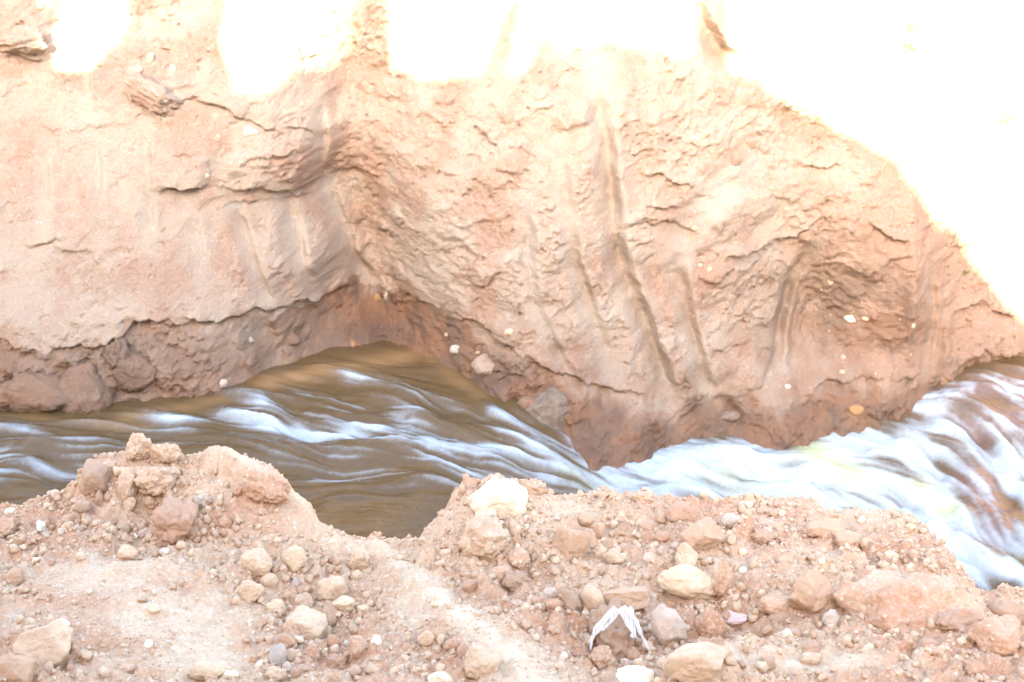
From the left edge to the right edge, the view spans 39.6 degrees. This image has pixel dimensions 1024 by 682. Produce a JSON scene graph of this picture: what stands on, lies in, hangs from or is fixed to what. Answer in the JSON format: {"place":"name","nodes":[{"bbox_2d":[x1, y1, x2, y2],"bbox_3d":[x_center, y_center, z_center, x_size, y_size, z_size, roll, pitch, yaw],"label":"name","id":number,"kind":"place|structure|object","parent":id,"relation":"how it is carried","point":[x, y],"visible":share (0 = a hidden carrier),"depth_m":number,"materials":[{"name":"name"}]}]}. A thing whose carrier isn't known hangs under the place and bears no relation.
{"place":"outdoors","nodes":[
{"label":"outdoors","id":0,"kind":"place"},
{"bbox_2d":[0,0,1023,471],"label":"cliff","id":1,"kind":"structure","parent":0,"point":[452,158],"depth_m":8.93,"materials":[{"name":"soil"}]},
{"bbox_2d":[0,385,10,408],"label":"clod","id":2,"kind":"object","parent":1,"relation":"on","point":[5,403],"visible":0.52,"depth_m":8.50,"materials":[{"name":"soil"}]},
{"bbox_2d":[0,25,47,53],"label":"clod","id":3,"kind":"object","parent":1,"relation":"on","point":[25,39],"visible":1,"depth_m":8.75,"materials":[{"name":"soil"}]},
{"bbox_2d":[3,372,66,412],"bbox_3d":[-2.844,0.322,8.591,0.496,0.267,0.282,5,8,-2],"label":"clod","id":4,"kind":"object","parent":1,"relation":"on","point":[27,392],"visible":0.81,"depth_m":8.49,"materials":[{"name":"soil"}]},
{"bbox_2d":[59,362,114,413],"bbox_3d":[-2.605,0.311,8.631,0.365,0.376,0.283,0,8,0],"label":"clod","id":5,"kind":"object","parent":1,"relation":"on","point":[85,388],"visible":0.86,"depth_m":8.54,"materials":[{"name":"soil"}]},
{"bbox_2d":[103,337,131,370],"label":"clod","id":6,"kind":"object","parent":1,"relation":"on","point":[116,350],"visible":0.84,"depth_m":8.59,"materials":[{"name":"soil"}]},
{"bbox_2d":[113,351,157,393],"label":"clod","id":7,"kind":"object","parent":1,"relation":"on","point":[135,372],"visible":0.97,"depth_m":8.62,"materials":[{"name":"soil"}]},
{"bbox_2d":[122,71,183,117],"bbox_3d":[-2.220,-1.520,8.753,0.390,0.200,0.194,29,4,-13],"label":"clod","id":8,"kind":"object","parent":1,"relation":"on","point":[151,93],"visible":1,"depth_m":8.70,"materials":[{"name":"soil"}]},
{"bbox_2d":[286,332,300,345],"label":"clod","id":9,"kind":"object","parent":1,"relation":"on","point":[293,339],"visible":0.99,"depth_m":9.19,"materials":[{"name":"soil"}]},
{"bbox_2d":[471,353,494,374],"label":"stone","id":10,"kind":"object","parent":1,"relation":"on","point":[483,364],"visible":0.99,"depth_m":8.79,"materials":[{"name":"stone"}]},
{"bbox_2d":[517,396,536,408],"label":"stone","id":11,"kind":"object","parent":1,"relation":"on","point":[525,402],"visible":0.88,"depth_m":8.65,"materials":[{"name":"stone"}]},
{"bbox_2d":[526,387,570,429],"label":"stone","id":12,"kind":"object","parent":1,"relation":"on","point":[550,406],"visible":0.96,"depth_m":8.60,"materials":[{"name":"brown stone"}]},
{"bbox_2d":[721,410,739,421],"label":"stone","id":13,"kind":"object","parent":1,"relation":"on","point":[730,415],"visible":1,"depth_m":8.97,"materials":[{"name":"brown stone"}]},
{"bbox_2d":[848,404,864,415],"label":"stone","id":14,"kind":"object","parent":1,"relation":"on","point":[856,409],"visible":1,"depth_m":9.08,"materials":[{"name":"stone"}]},
{"bbox_2d":[0,340,1023,590],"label":"water","id":15,"kind":"structure","parent":0,"point":[384,438],"depth_m":8.46,"materials":[{"name":"brown liquid"}]},
{"bbox_2d":[0,445,1023,681],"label":"ground","id":16,"kind":"structure","parent":0,"point":[213,597],"depth_m":3.69,"materials":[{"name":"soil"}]},
{"bbox_2d":[0,517,18,536],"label":"clod","id":17,"kind":"object","parent":16,"relation":"on","point":[8,526],"visible":0.96,"depth_m":4.00,"materials":[{"name":"soil"}]},
{"bbox_2d":[3,568,24,585],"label":"stone","id":18,"kind":"object","parent":16,"relation":"on","point":[14,576],"visible":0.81,"depth_m":3.73,"materials":[{"name":"beige stone"}]},
{"bbox_2d":[0,652,36,681],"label":"stone","id":19,"kind":"object","parent":16,"relation":"on","point":[16,668],"visible":0.98,"depth_m":3.23,"materials":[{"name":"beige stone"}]},
{"bbox_2d":[12,619,73,666],"bbox_3d":[-1.109,0.719,3.358,0.149,0.102,0.105,-21,9,-9],"label":"stone","id":20,"kind":"object","parent":16,"relation":"on","point":[51,641],"visible":0.83,"depth_m":3.32,"materials":[{"name":"stone"}]},
{"bbox_2d":[73,499,92,512],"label":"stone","id":21,"kind":"object","parent":16,"relation":"on","point":[82,505],"visible":1,"depth_m":4.00,"materials":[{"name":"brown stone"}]},
{"bbox_2d":[78,458,110,494],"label":"clod","id":22,"kind":"object","parent":16,"relation":"on","point":[95,476],"visible":0.98,"depth_m":4.06,"materials":[{"name":"brown soil"}]},
{"bbox_2d":[117,663,135,673],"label":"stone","id":23,"kind":"object","parent":16,"relation":"on","point":[128,668],"visible":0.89,"depth_m":3.34,"materials":[{"name":"stone"}]},
{"bbox_2d":[116,466,138,501],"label":"clod","id":24,"kind":"object","parent":16,"relation":"on","point":[126,487],"visible":0.89,"depth_m":4.05,"materials":[{"name":"soil"}]},
{"bbox_2d":[117,545,137,559],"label":"stone","id":25,"kind":"object","parent":16,"relation":"on","point":[127,552],"visible":0.99,"depth_m":3.79,"materials":[{"name":"stone"}]},
{"bbox_2d":[122,496,136,511],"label":"clod","id":26,"kind":"object","parent":16,"relation":"on","point":[129,504],"visible":1,"depth_m":4.04,"materials":[{"name":"soil"}]},
{"bbox_2d":[125,433,151,461],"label":"clod","id":27,"kind":"object","parent":16,"relation":"on","point":[137,446],"visible":1,"depth_m":4.10,"materials":[{"name":"soil"}]},
{"bbox_2d":[133,466,180,496],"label":"clod","id":28,"kind":"object","parent":16,"relation":"on","point":[154,481],"visible":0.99,"depth_m":4.04,"materials":[{"name":"soil"}]},
{"bbox_2d":[149,442,182,463],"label":"clod","id":29,"kind":"object","parent":16,"relation":"on","point":[166,453],"visible":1,"depth_m":4.09,"materials":[{"name":"soil"}]},
{"bbox_2d":[151,496,199,546],"bbox_3d":[-0.933,0.524,3.957,0.141,0.160,0.117,8,26,16],"label":"clod","id":30,"kind":"object","parent":16,"relation":"on","point":[174,520],"visible":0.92,"depth_m":3.91,"materials":[{"name":"soil"}]},
{"bbox_2d":[194,492,212,508],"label":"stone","id":31,"kind":"object","parent":16,"relation":"on","point":[203,499],"visible":0.93,"depth_m":4.00,"materials":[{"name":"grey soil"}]},
{"bbox_2d":[187,660,227,680],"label":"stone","id":32,"kind":"object","parent":16,"relation":"on","point":[200,670],"visible":0.91,"depth_m":3.32,"materials":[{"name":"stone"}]},
{"bbox_2d":[217,515,232,528],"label":"clod","id":33,"kind":"object","parent":16,"relation":"on","point":[224,521],"visible":1,"depth_m":3.96,"materials":[{"name":"soil"}]},
{"bbox_2d":[231,482,243,496],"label":"clod","id":34,"kind":"object","parent":16,"relation":"on","point":[237,491],"visible":0.91,"depth_m":3.99,"materials":[{"name":"soil"}]},
{"bbox_2d":[236,579,264,603],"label":"stone","id":35,"kind":"object","parent":16,"relation":"on","point":[251,591],"visible":0.91,"depth_m":3.69,"materials":[{"name":"stone"}]},
{"bbox_2d":[239,548,272,577],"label":"stone","id":36,"kind":"object","parent":16,"relation":"on","point":[257,562],"visible":0.93,"depth_m":3.77,"materials":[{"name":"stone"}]},
{"bbox_2d":[242,465,291,503],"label":"clod","id":37,"kind":"object","parent":16,"relation":"on","point":[268,484],"visible":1,"depth_m":3.95,"materials":[{"name":"soil"}]},
{"bbox_2d":[259,573,278,588],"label":"stone","id":38,"kind":"object","parent":16,"relation":"on","point":[269,580],"visible":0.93,"depth_m":3.76,"materials":[{"name":"stone"}]},
{"bbox_2d":[263,665,286,681],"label":"clod","id":39,"kind":"object","parent":16,"relation":"on","point":[276,673],"visible":0.95,"depth_m":3.31,"materials":[{"name":"stone"}]},
{"bbox_2d":[265,599,287,612],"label":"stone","id":40,"kind":"object","parent":16,"relation":"on","point":[273,606],"visible":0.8,"depth_m":3.67,"materials":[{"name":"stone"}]},
{"bbox_2d":[268,643,286,667],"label":"stone","id":41,"kind":"object","parent":16,"relation":"on","point":[277,655],"visible":0.76,"depth_m":3.38,"materials":[{"name":"stone"}]},
{"bbox_2d":[277,633,297,648],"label":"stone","id":42,"kind":"object","parent":16,"relation":"on","point":[286,639],"visible":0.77,"depth_m":3.47,"materials":[{"name":"stone"}]},
{"bbox_2d":[282,545,306,573],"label":"stone","id":43,"kind":"object","parent":16,"relation":"on","point":[294,557],"visible":0.95,"depth_m":3.83,"materials":[{"name":"stone"}]},
{"bbox_2d":[294,592,313,607],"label":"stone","id":44,"kind":"object","parent":16,"relation":"on","point":[305,598],"visible":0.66,"depth_m":3.72,"materials":[{"name":"stone"}]},
{"bbox_2d":[282,605,327,639],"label":"stone","id":45,"kind":"object","parent":16,"relation":"on","point":[308,622],"visible":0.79,"depth_m":3.58,"materials":[{"name":"stone"}]},
{"bbox_2d":[304,644,319,660],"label":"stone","id":46,"kind":"object","parent":16,"relation":"on","point":[312,650],"visible":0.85,"depth_m":3.46,"materials":[{"name":"stone"}]},
{"bbox_2d":[321,603,337,626],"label":"stone","id":47,"kind":"object","parent":16,"relation":"on","point":[329,610],"visible":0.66,"depth_m":3.67,"materials":[{"name":"brown stone"}]},
{"bbox_2d":[317,576,348,600],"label":"stone","id":48,"kind":"object","parent":16,"relation":"on","point":[332,588],"visible":0.81,"depth_m":3.76,"materials":[{"name":"stone"}]},
{"bbox_2d":[326,654,347,668],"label":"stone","id":49,"kind":"object","parent":16,"relation":"on","point":[335,660],"visible":0.97,"depth_m":3.39,"materials":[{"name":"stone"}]},
{"bbox_2d":[332,595,354,613],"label":"stone","id":50,"kind":"object","parent":16,"relation":"on","point":[344,603],"visible":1,"depth_m":3.68,"materials":[{"name":"stone"}]},
{"bbox_2d":[348,635,365,659],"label":"clod","id":51,"kind":"object","parent":16,"relation":"on","point":[357,646],"visible":1,"depth_m":3.38,"materials":[{"name":"stone"}]},
{"bbox_2d":[349,547,370,571],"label":"clod","id":52,"kind":"object","parent":16,"relation":"on","point":[360,557],"visible":0.98,"depth_m":3.93,"materials":[{"name":"soil"}]},
{"bbox_2d":[417,631,434,646],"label":"pebble","id":53,"kind":"object","parent":16,"relation":"on","point":[425,638],"visible":1,"depth_m":3.44,"materials":[{"name":"stone"}]},
{"bbox_2d":[428,671,453,681],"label":"stone","id":54,"kind":"object","parent":16,"relation":"on","point":[442,676],"visible":1,"depth_m":3.22,"materials":[{"name":"beige stone"}]},
{"bbox_2d":[443,638,459,651],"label":"clod","id":55,"kind":"object","parent":16,"relation":"on","point":[448,644],"visible":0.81,"depth_m":3.41,"materials":[{"name":"soil"}]},
{"bbox_2d":[462,579,476,592],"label":"clod","id":56,"kind":"object","parent":16,"relation":"on","point":[469,585],"visible":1,"depth_m":3.72,"materials":[{"name":"soil"}]},
{"bbox_2d":[462,644,501,678],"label":"stone","id":57,"kind":"object","parent":16,"relation":"on","point":[482,660],"visible":0.92,"depth_m":3.25,"materials":[{"name":"stone"}]},
{"bbox_2d":[458,515,510,561],"bbox_3d":[-0.074,0.532,3.834,0.134,0.130,0.109,-18,0,18],"label":"clod","id":58,"kind":"object","parent":16,"relation":"on","point":[485,537],"visible":0.98,"depth_m":3.81,"materials":[{"name":"soil"}]},
{"bbox_2d":[468,478,527,516],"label":"stone","id":59,"kind":"object","parent":16,"relation":"on","point":[490,497],"visible":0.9,"depth_m":3.93,"materials":[{"name":"beige stone"}]},
{"bbox_2d":[486,564,511,580],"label":"clod","id":60,"kind":"object","parent":16,"relation":"on","point":[498,570],"visible":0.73,"depth_m":3.77,"materials":[{"name":"soil"}]},
{"bbox_2d":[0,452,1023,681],"bbox_3d":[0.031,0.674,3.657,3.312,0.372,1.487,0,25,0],"label":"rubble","id":61,"kind":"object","parent":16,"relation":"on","point":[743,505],"visible":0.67,"depth_m":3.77,"materials":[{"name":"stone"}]},
{"bbox_2d":[501,569,528,591],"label":"clod","id":62,"kind":"object","parent":16,"relation":"on","point":[512,580],"visible":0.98,"depth_m":3.75,"materials":[{"name":"brown soil"}]},
{"bbox_2d":[508,517,521,541],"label":"clod","id":63,"kind":"object","parent":16,"relation":"on","point":[515,528],"visible":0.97,"depth_m":3.86,"materials":[{"name":"soil"}]},
{"bbox_2d":[507,547,530,569],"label":"clod","id":64,"kind":"object","parent":16,"relation":"on","point":[518,558],"visible":1,"depth_m":3.79,"materials":[{"name":"soil"}]},
{"bbox_2d":[523,478,548,495],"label":"clod","id":65,"kind":"object","parent":16,"relation":"on","point":[535,486],"visible":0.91,"depth_m":4.05,"materials":[{"name":"soil"}]},
{"bbox_2d":[542,587,557,598],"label":"stone","id":66,"kind":"object","parent":16,"relation":"on","point":[551,592],"visible":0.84,"depth_m":3.66,"materials":[{"name":"stone"}]},
{"bbox_2d":[545,598,563,610],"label":"clod","id":67,"kind":"object","parent":16,"relation":"on","point":[552,604],"visible":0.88,"depth_m":3.59,"materials":[{"name":"soil"}]},
{"bbox_2d":[551,528,590,561],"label":"stone","id":68,"kind":"object","parent":16,"relation":"on","point":[569,544],"visible":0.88,"depth_m":3.83,"materials":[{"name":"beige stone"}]},
{"bbox_2d":[561,587,582,612],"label":"clod","id":69,"kind":"object","parent":16,"relation":"on","point":[571,600],"visible":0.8,"depth_m":3.59,"materials":[{"name":"brown soil"}]},
{"bbox_2d":[578,512,594,526],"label":"pebble","id":70,"kind":"object","parent":16,"relation":"on","point":[585,519],"visible":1,"depth_m":4.00,"materials":[{"name":"beige stone"}]},
{"bbox_2d":[581,584,604,611],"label":"clod","id":71,"kind":"object","parent":16,"relation":"on","point":[592,597],"visible":0.72,"depth_m":3.60,"materials":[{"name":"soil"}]},
{"bbox_2d":[594,522,604,537],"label":"pebble","id":72,"kind":"object","parent":16,"relation":"on","point":[599,528],"visible":1,"depth_m":3.94,"materials":[{"name":"beige stone"}]},
{"bbox_2d":[588,645,614,669],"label":"clod","id":73,"kind":"object","parent":16,"relation":"on","point":[600,656],"visible":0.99,"depth_m":3.33,"materials":[{"name":"stone"}]},
{"bbox_2d":[588,596,636,663],"bbox_3d":[0.258,0.732,3.511,0.117,0.180,0.149,-11,27,-21],"label":"clod","id":74,"kind":"object","parent":16,"relation":"on","point":[616,638],"visible":0.45,"depth_m":3.46,"materials":[{"name":"brown soil"}]},
{"bbox_2d":[602,548,624,564],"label":"clod","id":75,"kind":"object","parent":16,"relation":"on","point":[613,556],"visible":0.95,"depth_m":3.83,"materials":[{"name":"soil"}]},
{"bbox_2d":[589,605,650,651],"bbox_3d":[0.260,0.691,3.406,0.151,0.108,0.050,0,25,0],"label":"dry husk","id":76,"kind":"object","parent":16,"relation":"on","point":[630,619],"visible":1,"depth_m":3.40,"materials":[{"name":"white plant"}]},
{"bbox_2d":[602,587,651,610],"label":"stone","id":77,"kind":"object","parent":16,"relation":"on","point":[635,598],"visible":0.82,"depth_m":3.63,"materials":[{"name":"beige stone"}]},
{"bbox_2d":[625,646,640,660],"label":"clod","id":78,"kind":"object","parent":16,"relation":"on","point":[633,652],"visible":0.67,"depth_m":3.45,"materials":[{"name":"stone"}]},
{"bbox_2d":[616,665,653,681],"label":"stone","id":79,"kind":"object","parent":16,"relation":"on","point":[629,673],"visible":0.99,"depth_m":3.23,"materials":[{"name":"white stone"}]},
{"bbox_2d":[628,491,654,503],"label":"clod","id":80,"kind":"object","parent":16,"relation":"on","point":[643,497],"visible":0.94,"depth_m":4.18,"materials":[{"name":"soil"}]},
{"bbox_2d":[642,585,656,612],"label":"stone","id":81,"kind":"object","parent":16,"relation":"on","point":[653,604],"visible":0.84,"depth_m":3.65,"materials":[{"name":"beige stone"}]},
{"bbox_2d":[653,531,669,543],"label":"clod","id":82,"kind":"object","parent":16,"relation":"on","point":[660,537],"visible":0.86,"depth_m":3.94,"materials":[{"name":"soil"}]},
{"bbox_2d":[650,603,686,646],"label":"stone","id":83,"kind":"object","parent":16,"relation":"on","point":[668,625],"visible":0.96,"depth_m":3.44,"materials":[{"name":"beige stone"}]},
{"bbox_2d":[665,501,696,522],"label":"stone","id":84,"kind":"object","parent":16,"relation":"on","point":[682,511],"visible":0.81,"depth_m":4.10,"materials":[{"name":"stone"}]},
{"bbox_2d":[656,564,713,600],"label":"stone","id":85,"kind":"object","parent":16,"relation":"on","point":[687,582],"visible":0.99,"depth_m":3.65,"materials":[{"name":"stone"}]},
{"bbox_2d":[675,542,697,565],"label":"stone","id":86,"kind":"object","parent":16,"relation":"on","point":[686,553],"visible":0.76,"depth_m":3.75,"materials":[{"name":"stone"}]},
{"bbox_2d":[662,642,728,681],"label":"stone","id":87,"kind":"object","parent":16,"relation":"on","point":[697,662],"visible":0.99,"depth_m":3.13,"materials":[{"name":"stone"}]},
{"bbox_2d":[679,516,721,551],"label":"stone","id":88,"kind":"object","parent":16,"relation":"on","point":[704,534],"visible":0.81,"depth_m":3.85,"materials":[{"name":"beige stone"}]},
{"bbox_2d":[694,604,726,638],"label":"clod","id":89,"kind":"object","parent":16,"relation":"on","point":[709,622],"visible":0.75,"depth_m":3.50,"materials":[{"name":"soil"}]},
{"bbox_2d":[706,561,734,597],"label":"clod","id":90,"kind":"object","parent":16,"relation":"on","point":[721,576],"visible":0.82,"depth_m":3.67,"materials":[{"name":"soil"}]},
{"bbox_2d":[721,513,738,528],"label":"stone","id":91,"kind":"object","parent":16,"relation":"on","point":[728,520],"visible":0.84,"depth_m":4.05,"materials":[{"name":"grey stone"}]},
{"bbox_2d":[726,610,747,624],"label":"stone","id":92,"kind":"object","parent":16,"relation":"on","point":[735,618],"visible":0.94,"depth_m":3.61,"materials":[{"name":"pink stone"}]},
{"bbox_2d":[750,528,773,544],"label":"clod","id":93,"kind":"object","parent":16,"relation":"on","point":[762,536],"visible":0.98,"depth_m":3.96,"materials":[{"name":"soil"}]},
{"bbox_2d":[759,655,775,669],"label":"clod","id":94,"kind":"object","parent":16,"relation":"on","point":[770,661],"visible":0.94,"depth_m":3.17,"materials":[{"name":"stone"}]},
{"bbox_2d":[756,592,789,615],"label":"clod","id":95,"kind":"object","parent":16,"relation":"on","point":[769,604],"visible":0.94,"depth_m":3.60,"materials":[{"name":"soil"}]},
{"bbox_2d":[768,611,790,622],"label":"clod","id":96,"kind":"object","parent":16,"relation":"on","point":[780,616],"visible":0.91,"depth_m":3.58,"materials":[{"name":"brown soil"}]},
{"bbox_2d":[799,651,820,665],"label":"clod","id":97,"kind":"object","parent":16,"relation":"on","point":[809,658],"visible":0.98,"depth_m":3.25,"materials":[{"name":"stone"}]},
{"bbox_2d":[802,639,819,652],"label":"clod","id":98,"kind":"object","parent":16,"relation":"on","point":[812,645],"visible":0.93,"depth_m":3.28,"materials":[{"name":"stone"}]},
{"bbox_2d":[788,570,837,613],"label":"stone","id":99,"kind":"object","parent":16,"relation":"on","point":[813,592],"visible":0.91,"depth_m":3.55,"materials":[{"name":"beige stone"}]},
{"bbox_2d":[802,518,844,538],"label":"stone","id":100,"kind":"object","parent":16,"relation":"on","point":[820,528],"visible":0.88,"depth_m":4.01,"materials":[{"name":"beige stone"}]},
{"bbox_2d":[822,609,839,626],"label":"clod","id":101,"kind":"object","parent":16,"relation":"on","point":[830,615],"visible":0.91,"depth_m":3.49,"materials":[{"name":"beige stone"}]},
{"bbox_2d":[832,530,859,547],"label":"stone","id":102,"kind":"object","parent":16,"relation":"on","point":[849,537],"visible":0.89,"depth_m":3.96,"materials":[{"name":"beige stone"}]},
{"bbox_2d":[899,635,915,651],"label":"clod","id":103,"kind":"object","parent":16,"relation":"on","point":[907,643],"visible":1,"depth_m":3.28,"materials":[{"name":"soil"}]},
{"bbox_2d":[832,569,989,633],"bbox_3d":[0.999,0.697,3.522,0.421,0.233,0.223,9,6,5],"label":"stone","id":104,"kind":"object","parent":16,"relation":"on","point":[888,599],"visible":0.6,"depth_m":3.49,"materials":[{"name":"stone"}]},
{"bbox_2d":[934,608,987,632],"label":"clod","id":105,"kind":"object","parent":16,"relation":"on","point":[957,620],"visible":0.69,"depth_m":3.43,"materials":[{"name":"soil"}]},
{"bbox_2d":[963,660,987,676],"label":"clod","id":106,"kind":"object","parent":16,"relation":"on","point":[971,667],"visible":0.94,"depth_m":3.23,"materials":[{"name":"stone"}]},
{"bbox_2d":[967,614,1020,655],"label":"clod","id":107,"kind":"object","parent":16,"relation":"on","point":[1000,635],"visible":0.98,"depth_m":3.29,"materials":[{"name":"soil"}]},
{"bbox_2d":[988,598,1023,624],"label":"clod","id":108,"kind":"object","parent":16,"relation":"on","point":[999,607],"visible":0.54,"depth_m":3.67,"materials":[{"name":"brown soil"}]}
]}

